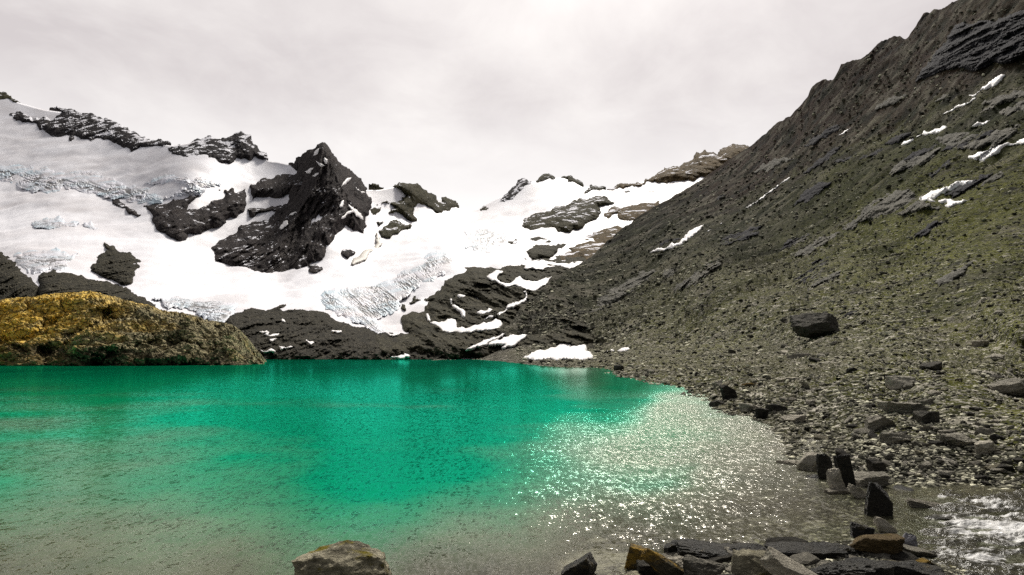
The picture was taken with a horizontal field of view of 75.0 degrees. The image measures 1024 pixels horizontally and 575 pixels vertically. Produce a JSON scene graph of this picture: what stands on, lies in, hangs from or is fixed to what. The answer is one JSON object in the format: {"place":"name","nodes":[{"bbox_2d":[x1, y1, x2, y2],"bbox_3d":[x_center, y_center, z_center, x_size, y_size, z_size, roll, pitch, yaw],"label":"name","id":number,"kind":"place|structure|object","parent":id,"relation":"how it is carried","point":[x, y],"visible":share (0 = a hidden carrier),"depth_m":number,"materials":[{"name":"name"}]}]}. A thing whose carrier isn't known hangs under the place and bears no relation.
{"place":"outdoors","nodes":[
{"label":"outdoors","id":0,"kind":"place"},
{"bbox_2d":[0,290,266,365],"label":"rock headland","id":1,"kind":"structure","parent":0,"point":[86,328],"depth_m":172.69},
{"bbox_2d":[0,547,489,574],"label":"lake bed","id":2,"kind":"object","parent":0,"point":[464,563],"depth_m":12.57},
{"bbox_2d":[0,98,708,358],"bbox_3d":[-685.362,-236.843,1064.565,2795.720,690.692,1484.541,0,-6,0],"label":"snow slope","id":3,"kind":"structure","parent":0,"point":[190,268],"depth_m":862.79,"materials":[{"name":"snow"}]},
{"bbox_2d":[0,252,37,299],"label":"rock outcrop","id":4,"kind":"object","parent":3,"relation":"on","point":[15,281],"visible":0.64,"depth_m":445.92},
{"bbox_2d":[14,247,77,273],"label":"icefall","id":5,"kind":"object","parent":3,"relation":"on","point":[35,261],"visible":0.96,"depth_m":552.28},
{"bbox_2d":[32,215,78,229],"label":"icefall","id":6,"kind":"object","parent":3,"relation":"on","point":[50,223],"visible":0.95,"depth_m":785.17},
{"bbox_2d":[0,164,167,203],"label":"icefall","id":7,"kind":"object","parent":3,"relation":"on","point":[46,179],"visible":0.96,"depth_m":1055.04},
{"bbox_2d":[9,106,170,151],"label":"rock outcrop","id":8,"kind":"object","parent":3,"relation":"on","point":[72,123],"visible":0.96,"depth_m":1382.09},
{"bbox_2d":[37,269,155,306],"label":"rock outcrop","id":9,"kind":"object","parent":3,"relation":"on","point":[52,281],"visible":0.43,"depth_m":443.67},
{"bbox_2d":[90,242,140,284],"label":"rock outcrop","id":10,"kind":"object","parent":3,"relation":"on","point":[113,263],"visible":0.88,"depth_m":558.29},
{"bbox_2d":[112,199,140,216],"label":"rock outcrop","id":11,"kind":"object","parent":3,"relation":"on","point":[117,202],"visible":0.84,"depth_m":912.48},
{"bbox_2d":[145,173,220,196],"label":"icefall","id":12,"kind":"object","parent":3,"relation":"on","point":[197,185],"visible":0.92,"depth_m":952.45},
{"bbox_2d":[143,188,246,240],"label":"rock outcrop","id":13,"kind":"object","parent":3,"relation":"on","point":[176,219],"visible":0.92,"depth_m":865.96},
{"bbox_2d":[152,296,237,321],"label":"icefall","id":14,"kind":"object","parent":3,"relation":"on","point":[219,311],"visible":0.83,"depth_m":444.26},
{"bbox_2d":[168,131,267,163],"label":"rock outcrop","id":15,"kind":"object","parent":3,"relation":"on","point":[233,147],"visible":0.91,"depth_m":1137.09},
{"bbox_2d":[211,142,371,272],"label":"rock peak","id":16,"kind":"object","parent":3,"relation":"on","point":[298,241],"visible":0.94,"depth_m":844.24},
{"bbox_2d":[225,304,453,359],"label":"moraine","id":17,"kind":"structure","parent":3,"relation":"on","point":[297,329],"depth_m":353.87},
{"bbox_2d":[351,232,381,264],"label":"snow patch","id":18,"kind":"object","parent":3,"relation":"on","point":[363,256],"visible":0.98,"depth_m":755.54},
{"bbox_2d":[320,250,463,333],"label":"icefall","id":19,"kind":"object","parent":3,"relation":"on","point":[369,307],"visible":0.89,"depth_m":535.94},
{"bbox_2d":[379,219,411,237],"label":"rock outcrop","id":20,"kind":"object","parent":3,"relation":"on","point":[392,227],"visible":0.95,"depth_m":934.07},
{"bbox_2d":[377,182,458,221],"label":"rock outcrop","id":21,"kind":"object","parent":3,"relation":"on","point":[416,193],"visible":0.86,"depth_m":1109.25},
{"bbox_2d":[464,226,516,252],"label":"icefall","id":22,"kind":"object","parent":3,"relation":"on","point":[503,238],"visible":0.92,"depth_m":846.35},
{"bbox_2d":[498,178,530,202],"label":"rock outcrop","id":23,"kind":"object","parent":3,"relation":"on","point":[513,191],"visible":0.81,"depth_m":1310.37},
{"bbox_2d":[526,240,565,258],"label":"rock outcrop","id":24,"kind":"object","parent":3,"relation":"on","point":[536,251],"visible":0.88,"depth_m":705.06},
{"bbox_2d":[522,196,614,232],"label":"rock outcrop","id":25,"kind":"object","parent":3,"relation":"on","point":[578,213],"visible":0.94,"depth_m":991.32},
{"bbox_2d":[560,225,622,260],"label":"rock outcrop","id":26,"kind":"object","parent":3,"relation":"on","point":[587,250],"visible":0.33,"depth_m":740.74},
{"bbox_2d":[617,201,659,220],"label":"rock outcrop","id":27,"kind":"object","parent":3,"relation":"on","point":[630,213],"visible":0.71,"depth_m":988.44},
{"bbox_2d":[607,144,748,190],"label":"rock ridge","id":28,"kind":"object","parent":3,"relation":"on","point":[704,163],"visible":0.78,"depth_m":1201.76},
{"bbox_2d":[0,0,956,209],"label":"sky","id":29,"kind":"structure","parent":0,"point":[463,101],"materials":[{"name":"white"}]},
{"bbox_2d":[0,359,1023,574],"bbox_3d":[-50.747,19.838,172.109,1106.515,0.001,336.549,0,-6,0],"label":"lake","id":30,"kind":"structure","parent":0,"point":[273,466],"depth_m":19.19,"materials":[{"name":"liquid"}]},
{"bbox_2d":[292,540,391,574],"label":"boulder","id":31,"kind":"object","parent":30,"relation":"in","point":[348,557],"visible":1,"depth_m":8.69,"materials":[{"name":"stone"}]},
{"bbox_2d":[763,541,861,558],"bbox_3d":[4.405,3.825,9.638,1.623,0.253,0.650,0,-6,-4],"label":"boulder","id":32,"kind":"object","parent":30,"relation":"on","point":[823,550],"visible":0.66,"depth_m":9.51,"materials":[{"name":"black stone"}]},
{"bbox_2d":[434,0,1023,574],"bbox_3d":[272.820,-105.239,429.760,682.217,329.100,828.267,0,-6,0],"label":"hillside","id":33,"kind":"structure","parent":0,"point":[548,560],"depth_m":221.78,"materials":[{"name":"gravel"}]},
{"bbox_2d":[376,255,595,358],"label":"rock hump","id":34,"kind":"object","parent":33,"relation":"on","point":[423,336],"visible":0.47,"depth_m":406.73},
{"bbox_2d":[430,318,501,333],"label":"snow patch","id":35,"kind":"object","parent":34,"relation":"on","point":[448,325],"visible":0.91,"depth_m":362.40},
{"bbox_2d":[465,332,505,350],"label":"snow patch","id":36,"kind":"object","parent":34,"relation":"on","point":[482,343],"visible":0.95,"depth_m":313.20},
{"bbox_2d":[483,290,526,319],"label":"snow patch","id":37,"kind":"object","parent":34,"relation":"on","point":[512,305],"visible":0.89,"depth_m":417.95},
{"bbox_2d":[488,334,526,348],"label":"snow patch","id":38,"kind":"object","parent":34,"relation":"on","point":[511,341],"visible":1,"depth_m":315.74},
{"bbox_2d":[487,270,551,290],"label":"snow patch","id":39,"kind":"object","parent":34,"relation":"on","point":[518,281],"visible":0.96,"depth_m":491.44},
{"bbox_2d":[524,343,592,360],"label":"snow patch","id":40,"kind":"object","parent":33,"relation":"on","point":[563,351],"visible":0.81,"depth_m":229.49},
{"bbox_2d":[561,552,596,574],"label":"boulder","id":41,"kind":"object","parent":33,"relation":"on","point":[586,564],"visible":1,"depth_m":8.95,"materials":[{"name":"black stone"}]},
{"bbox_2d":[589,269,656,312],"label":"rock outcrop","id":42,"kind":"object","parent":33,"relation":"on","point":[631,284],"visible":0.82,"depth_m":411.33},
{"bbox_2d":[624,543,648,568],"bbox_3d":[1.821,3.848,9.408,0.502,0.438,0.358,0,-6,0],"label":"boulder","id":43,"kind":"object","parent":33,"relation":"on","point":[635,551],"visible":0.36,"depth_m":9.29,"materials":[{"name":"stone"}]},
{"bbox_2d":[636,560,659,574],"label":"boulder","id":44,"kind":"object","parent":33,"relation":"on","point":[644,567],"visible":0.53,"depth_m":8.48,"materials":[{"name":"stone"}]},
{"bbox_2d":[641,548,683,574],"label":"boulder","id":45,"kind":"object","parent":33,"relation":"on","point":[658,563],"visible":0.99,"depth_m":8.28,"materials":[{"name":"stone"}]},
{"bbox_2d":[664,540,679,552],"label":"boulder","id":46,"kind":"object","parent":33,"relation":"on","point":[671,546],"visible":0.48,"depth_m":9.97,"materials":[{"name":"black stone"}]},
{"bbox_2d":[650,225,702,252],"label":"snow patch","id":47,"kind":"object","parent":33,"relation":"on","point":[689,234],"visible":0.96,"depth_m":459.71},
{"bbox_2d":[673,263,710,290],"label":"rock ledge","id":48,"kind":"object","parent":33,"relation":"on","point":[703,274],"visible":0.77,"depth_m":338.64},
{"bbox_2d":[682,554,727,574],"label":"boulder","id":49,"kind":"object","parent":33,"relation":"on","point":[692,565],"visible":1,"depth_m":8.16,"materials":[{"name":"grey stone"}]},
{"bbox_2d":[677,539,763,559],"bbox_3d":[3.064,3.870,9.672,1.305,0.254,0.647,-1,-6,13],"label":"boulder","id":50,"kind":"object","parent":33,"relation":"on","point":[705,550],"visible":0.49,"depth_m":9.70,"materials":[{"name":"black stone"}]},
{"bbox_2d":[719,384,737,399],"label":"boulder","id":51,"kind":"object","parent":33,"relation":"on","point":[727,392],"visible":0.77,"depth_m":39.26,"materials":[{"name":"stone"}]},
{"bbox_2d":[720,226,761,244],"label":"rock ledge","id":52,"kind":"object","parent":33,"relation":"on","point":[746,234],"visible":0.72,"depth_m":404.82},
{"bbox_2d":[731,549,771,574],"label":"boulder","id":53,"kind":"object","parent":33,"relation":"on","point":[745,562],"visible":0.84,"depth_m":7.74,"materials":[{"name":"stone"}]},
{"bbox_2d":[755,408,768,418],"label":"boulder","id":54,"kind":"object","parent":33,"relation":"on","point":[761,413],"visible":0.91,"depth_m":29.60,"materials":[{"name":"stone"}]},
{"bbox_2d":[515,4,1023,574],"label":"scree","id":55,"kind":"structure","parent":33,"relation":"on","point":[947,566],"depth_m":72.56,"materials":[{"name":"gravel"}]},
{"bbox_2d":[754,157,794,173],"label":"rock ledge","id":56,"kind":"object","parent":33,"relation":"on","point":[772,163],"visible":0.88,"depth_m":548.21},
{"bbox_2d":[764,536,807,546],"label":"stone","id":57,"kind":"object","parent":33,"relation":"on","point":[778,539],"visible":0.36,"depth_m":10.56,"materials":[{"name":"stone"}]},
{"bbox_2d":[776,460,797,469],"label":"rock","id":58,"kind":"object","parent":33,"relation":"on","point":[787,462],"visible":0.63,"depth_m":18.03,"materials":[{"name":"stone"}]},
{"bbox_2d":[760,547,817,574],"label":"boulder","id":59,"kind":"object","parent":33,"relation":"on","point":[773,561],"visible":1,"depth_m":7.33,"materials":[{"name":"stone"}]},
{"bbox_2d":[781,415,805,421],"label":"boulder","id":60,"kind":"object","parent":33,"relation":"on","point":[794,418],"visible":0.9,"depth_m":27.65,"materials":[{"name":"stone"}]},
{"bbox_2d":[789,552,819,565],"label":"stone","id":61,"kind":"object","parent":33,"relation":"on","point":[806,558],"visible":0.48,"depth_m":9.09,"materials":[{"name":"grey stone"}]},
{"bbox_2d":[796,452,818,473],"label":"boulder","id":62,"kind":"object","parent":33,"relation":"on","point":[807,461],"visible":0.56,"depth_m":17.10,"materials":[{"name":"stone"}]},
{"bbox_2d":[791,256,828,287],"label":"rock ledge","id":63,"kind":"object","parent":33,"relation":"on","point":[804,274],"visible":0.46,"depth_m":234.10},
{"bbox_2d":[794,182,831,205],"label":"rock ledge","id":64,"kind":"object","parent":33,"relation":"on","point":[807,195],"visible":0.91,"depth_m":412.99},
{"bbox_2d":[789,312,839,337],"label":"boulder","id":65,"kind":"object","parent":33,"relation":"on","point":[810,325],"visible":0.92,"depth_m":105.56,"materials":[{"name":"stone"}]},
{"bbox_2d":[794,231,839,256],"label":"rock ledge","id":66,"kind":"object","parent":33,"relation":"on","point":[808,249],"visible":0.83,"depth_m":304.80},
{"bbox_2d":[804,124,839,146],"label":"rock ledge","id":67,"kind":"object","parent":33,"relation":"on","point":[814,140],"visible":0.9,"depth_m":499.49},
{"bbox_2d":[803,145,841,173],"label":"rock ledge","id":68,"kind":"object","parent":33,"relation":"on","point":[821,161],"visible":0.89,"depth_m":462.84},
{"bbox_2d":[807,271,840,290],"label":"rock ledge","id":69,"kind":"object","parent":33,"relation":"on","point":[832,276],"visible":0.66,"depth_m":182.96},
{"bbox_2d":[816,453,832,480],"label":"boulder","id":70,"kind":"object","parent":33,"relation":"on","point":[824,463],"visible":0.69,"depth_m":15.99,"materials":[{"name":"black stone"}]},
{"bbox_2d":[826,468,845,488],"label":"boulder","id":71,"kind":"object","parent":33,"relation":"on","point":[834,479],"visible":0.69,"depth_m":14.48,"materials":[{"name":"stone"}]},
{"bbox_2d":[823,488,849,494],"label":"boulder","id":72,"kind":"object","parent":33,"relation":"on","point":[844,491],"visible":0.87,"depth_m":14.28,"materials":[{"name":"stone"}]},
{"bbox_2d":[833,453,855,486],"bbox_3d":[7.429,4.201,14.875,0.450,0.970,0.169,0,-6,0],"label":"boulder","id":73,"kind":"object","parent":33,"relation":"on","point":[842,463],"visible":0.62,"depth_m":14.82,"materials":[{"name":"black stone"}]},
{"bbox_2d":[811,557,894,574],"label":"boulder","id":74,"kind":"object","parent":33,"relation":"on","point":[856,566],"visible":0.98,"depth_m":8.17,"materials":[{"name":"black stone"}]},
{"bbox_2d":[847,484,865,500],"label":"boulder","id":75,"kind":"object","parent":33,"relation":"on","point":[856,492],"visible":0.57,"depth_m":13.88,"materials":[{"name":"stone"}]},
{"bbox_2d":[854,471,889,487],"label":"boulder","id":76,"kind":"object","parent":33,"relation":"on","point":[865,478],"visible":0.66,"depth_m":15.00,"materials":[{"name":"grey stone"}]},
{"bbox_2d":[865,458,886,471],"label":"boulder","id":77,"kind":"object","parent":33,"relation":"on","point":[874,464],"visible":0.88,"depth_m":16.37,"materials":[{"name":"stone"}]},
{"bbox_2d":[849,533,904,554],"bbox_3d":[5.342,3.809,9.801,0.739,0.370,0.573,0,-6,0],"label":"boulder","id":78,"kind":"object","parent":33,"relation":"on","point":[889,543],"visible":0.76,"depth_m":9.60,"materials":[{"name":"brown stone"}]},
{"bbox_2d":[863,482,892,521],"bbox_3d":[6.815,4.078,12.472,0.538,0.874,0.302,-1,-6,8],"label":"boulder","id":79,"kind":"object","parent":33,"relation":"on","point":[878,502],"visible":0.74,"depth_m":12.38,"materials":[{"name":"black stone"}]},
{"bbox_2d":[864,415,894,430],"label":"boulder","id":80,"kind":"object","parent":33,"relation":"on","point":[876,422],"visible":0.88,"depth_m":21.38,"materials":[{"name":"stone"}]},
{"bbox_2d":[873,516,896,533],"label":"boulder","id":81,"kind":"object","parent":33,"relation":"on","point":[882,525],"visible":0.81,"depth_m":11.20,"materials":[{"name":"stone"}]},
{"bbox_2d":[838,189,940,232],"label":"rock outcrop","id":82,"kind":"object","parent":33,"relation":"on","point":[893,202],"visible":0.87,"depth_m":288.60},
{"bbox_2d":[875,94,905,109],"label":"rock ledge","id":83,"kind":"object","parent":33,"relation":"on","point":[893,100],"visible":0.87,"depth_m":453.89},
{"bbox_2d":[879,432,911,444],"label":"boulder","id":84,"kind":"object","parent":33,"relation":"on","point":[889,438],"visible":0.94,"depth_m":18.90,"materials":[{"name":"grey stone"}]},
{"bbox_2d":[884,131,910,144],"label":"rock ledge","id":85,"kind":"object","parent":33,"relation":"on","point":[895,139],"visible":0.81,"depth_m":392.15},
{"bbox_2d":[885,376,916,390],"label":"boulder","id":86,"kind":"object","parent":33,"relation":"on","point":[895,383],"visible":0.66,"depth_m":32.31,"materials":[{"name":"grey stone"}]},
{"bbox_2d":[891,485,914,493],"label":"stone","id":87,"kind":"object","parent":33,"relation":"on","point":[903,489],"visible":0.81,"depth_m":14.67,"materials":[{"name":"black stone"}]},
{"bbox_2d":[876,401,930,413],"bbox_3d":[14.714,4.523,24.769,1.831,0.615,1.119,0,-6,0],"label":"boulder","id":88,"kind":"object","parent":33,"relation":"on","point":[899,407],"visible":0.8,"depth_m":24.48,"materials":[{"name":"grey stone"}]},
{"bbox_2d":[889,551,917,560],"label":"stone","id":89,"kind":"object","parent":33,"relation":"on","point":[903,556],"visible":0.38,"depth_m":9.47,"materials":[{"name":"stone"}]},
{"bbox_2d":[902,533,917,546],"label":"boulder","id":90,"kind":"object","parent":33,"relation":"on","point":[911,539],"visible":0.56,"depth_m":10.32,"materials":[{"name":"grey stone"}]},
{"bbox_2d":[879,560,946,574],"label":"boulder","id":91,"kind":"object","parent":33,"relation":"on","point":[911,567],"visible":0.59,"depth_m":8.59,"materials":[{"name":"black stone"}]},
{"bbox_2d":[889,147,940,174],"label":"rock ledge","id":92,"kind":"object","parent":33,"relation":"on","point":[924,159],"visible":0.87,"depth_m":332.18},
{"bbox_2d":[903,544,936,556],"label":"stone","id":93,"kind":"object","parent":33,"relation":"on","point":[916,551],"visible":0.7,"depth_m":9.87,"materials":[{"name":"grey stone"}]},
{"bbox_2d":[904,144,937,160],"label":"rock ledge","id":94,"kind":"object","parent":33,"relation":"on","point":[912,155],"visible":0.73,"depth_m":343.04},
{"bbox_2d":[901,126,947,144],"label":"snow patch","id":95,"kind":"object","parent":33,"relation":"on","point":[934,131],"visible":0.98,"depth_m":365.25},
{"bbox_2d":[912,410,939,423],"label":"boulder","id":96,"kind":"object","parent":33,"relation":"on","point":[927,417],"visible":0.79,"depth_m":21.32,"materials":[{"name":"stone"}]},
{"bbox_2d":[908,221,945,238],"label":"rock ledge","id":97,"kind":"object","parent":33,"relation":"on","point":[927,229],"visible":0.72,"depth_m":216.22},
{"bbox_2d":[919,361,942,370],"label":"boulder","id":98,"kind":"object","parent":33,"relation":"on","point":[935,365],"visible":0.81,"depth_m":37.70,"materials":[{"name":"stone"}]},
{"bbox_2d":[905,498,961,515],"bbox_3d":[8.284,4.328,13.120,0.986,0.328,0.400,-1,-6,11],"label":"boulder","id":99,"kind":"object","parent":33,"relation":"on","point":[914,504],"visible":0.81,"depth_m":13.01,"materials":[{"name":"stone"}]},
{"bbox_2d":[919,515,950,526],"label":"boulder","id":100,"kind":"object","parent":33,"relation":"on","point":[941,517],"visible":0.69,"depth_m":12.12,"materials":[{"name":"black stone"}]},
{"bbox_2d":[919,180,972,207],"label":"snow patch","id":101,"kind":"object","parent":33,"relation":"on","point":[934,194],"visible":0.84,"depth_m":244.97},
{"bbox_2d":[932,261,972,285],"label":"rock ledge","id":102,"kind":"object","parent":33,"relation":"on","point":[952,275],"visible":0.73,"depth_m":131.57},
{"bbox_2d":[939,432,974,446],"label":"boulder","id":103,"kind":"object","parent":33,"relation":"on","point":[958,439],"visible":0.96,"depth_m":18.07,"materials":[{"name":"grey stone"}]},
{"bbox_2d":[941,130,993,150],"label":"rock ledge","id":104,"kind":"object","parent":33,"relation":"on","point":[985,134],"visible":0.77,"depth_m":297.38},
{"bbox_2d":[944,173,992,198],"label":"rock ledge","id":105,"kind":"object","parent":33,"relation":"on","point":[958,190],"visible":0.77,"depth_m":238.19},
{"bbox_2d":[915,10,1023,81],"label":"rock outcrop","id":106,"kind":"object","parent":33,"relation":"on","point":[981,44],"visible":0.97,"depth_m":396.46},
{"bbox_2d":[936,127,1014,149],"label":"rock outcrop","id":107,"kind":"object","parent":33,"relation":"on","point":[950,139],"visible":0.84,"depth_m":289.85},
{"bbox_2d":[974,440,995,453],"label":"boulder","id":108,"kind":"object","parent":33,"relation":"on","point":[985,447],"visible":0.94,"depth_m":17.23,"materials":[{"name":"stone"}]},
{"bbox_2d":[969,74,1004,96],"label":"snow patch","id":109,"kind":"object","parent":33,"relation":"on","point":[995,81],"visible":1,"depth_m":350.29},
{"bbox_2d":[968,138,1023,160],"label":"snow patch","id":110,"kind":"object","parent":33,"relation":"on","point":[985,155],"visible":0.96,"depth_m":270.96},
{"bbox_2d":[981,90,1023,105],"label":"rock ledge","id":111,"kind":"object","parent":33,"relation":"on","point":[1001,99],"visible":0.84,"depth_m":322.25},
{"bbox_2d":[987,378,1023,396],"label":"boulder","id":112,"kind":"object","parent":33,"relation":"on","point":[1013,387],"visible":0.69,"depth_m":29.11,"materials":[{"name":"grey stone"}]},
{"bbox_2d":[999,100,1023,115],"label":"rock ledge","id":113,"kind":"object","parent":33,"relation":"on","point":[1011,110],"visible":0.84,"depth_m":301.10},
{"bbox_2d":[890,489,1023,572],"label":"stream","id":114,"kind":"structure","parent":0,"point":[1009,530],"depth_m":11.22,"materials":[{"name":"liquid"}]},
{"bbox_2d":[850,522,874,537],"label":"boulder","id":115,"kind":"object","parent":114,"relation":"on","point":[857,529],"visible":0.63,"depth_m":10.91,"materials":[{"name":"black stone"}]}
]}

